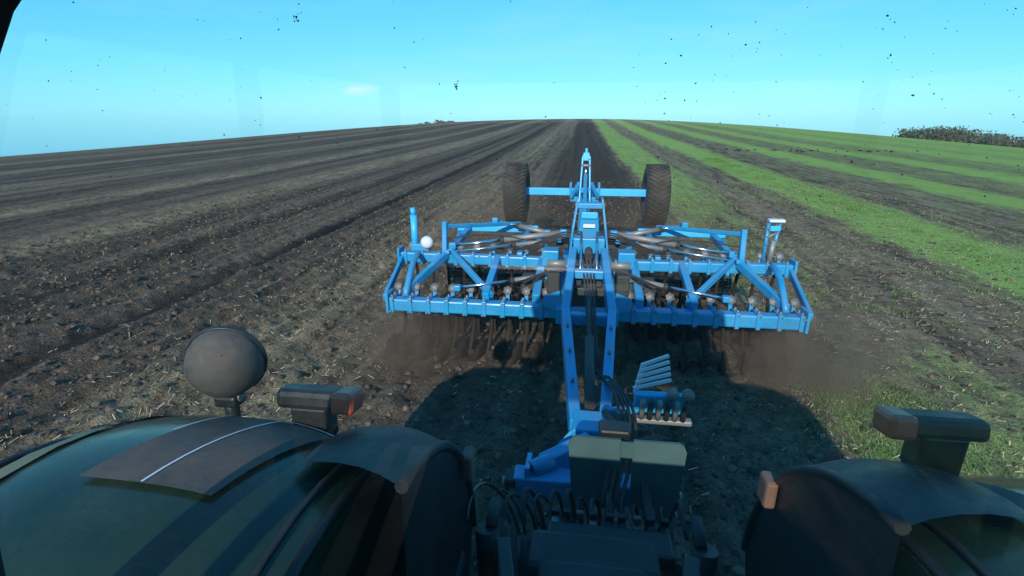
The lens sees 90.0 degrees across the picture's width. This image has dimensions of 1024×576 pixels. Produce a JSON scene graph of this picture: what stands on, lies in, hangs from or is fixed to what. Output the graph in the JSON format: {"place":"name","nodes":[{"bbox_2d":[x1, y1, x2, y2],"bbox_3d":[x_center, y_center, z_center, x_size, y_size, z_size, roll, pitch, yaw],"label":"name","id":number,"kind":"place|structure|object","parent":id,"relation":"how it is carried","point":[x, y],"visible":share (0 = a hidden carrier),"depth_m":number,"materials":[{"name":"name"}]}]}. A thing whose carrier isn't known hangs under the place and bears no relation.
{"place":"outdoors","nodes":[
{"label":"outdoors","id":0,"kind":"place"},
{"bbox_2d":[0,119,1023,575],"bbox_3d":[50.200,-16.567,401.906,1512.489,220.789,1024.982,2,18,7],"label":"ground","id":1,"kind":"structure","parent":0,"point":[46,197],"depth_m":10.32,"materials":[{"name":"soil"}]},
{"bbox_2d":[417,120,453,123],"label":"distant hedge","id":2,"kind":"object","parent":1,"relation":"on","point":[441,121],"visible":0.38,"depth_m":218.01,"materials":[{"name":"green plant"}]},
{"bbox_2d":[0,0,1023,575],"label":"tractor","id":3,"kind":"object","parent":1,"relation":"on","point":[308,490],"visible":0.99,"depth_m":1.62,"materials":[{"name":"metal"}]},
{"bbox_2d":[0,186,1023,575],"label":"soil clods","id":4,"kind":"object","parent":1,"relation":"on","point":[736,570],"visible":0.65,"depth_m":7.05,"materials":[{"name":"brown soil"}]},
{"bbox_2d":[0,177,1023,575],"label":"straw litter","id":5,"kind":"object","parent":1,"relation":"on","point":[660,307],"visible":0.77,"depth_m":9.15,"materials":[{"name":"plant"}]},
{"bbox_2d":[382,148,813,523],"bbox_3d":[1.082,-0.383,7.260,5.405,2.693,9.600,2,18,7],"label":"disc harrow","id":6,"kind":"object","parent":1,"relation":"on","point":[587,268],"visible":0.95,"depth_m":6.56,"materials":[{"name":"blue paint"}]},
{"bbox_2d":[658,157,1023,477],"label":"grass","id":7,"kind":"structure","parent":1,"relation":"on","point":[851,378],"depth_m":6.00,"materials":[{"name":"green plant"}]},
{"bbox_2d":[892,125,1023,147],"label":"distant trees","id":8,"kind":"object","parent":1,"relation":"on","point":[955,134],"visible":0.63,"depth_m":163.94,"materials":[{"name":"green plant"}]},
{"bbox_2d":[0,0,1023,156],"label":"sky","id":9,"kind":"structure","parent":0,"point":[340,66],"materials":[{"name":"blue"}]}
]}

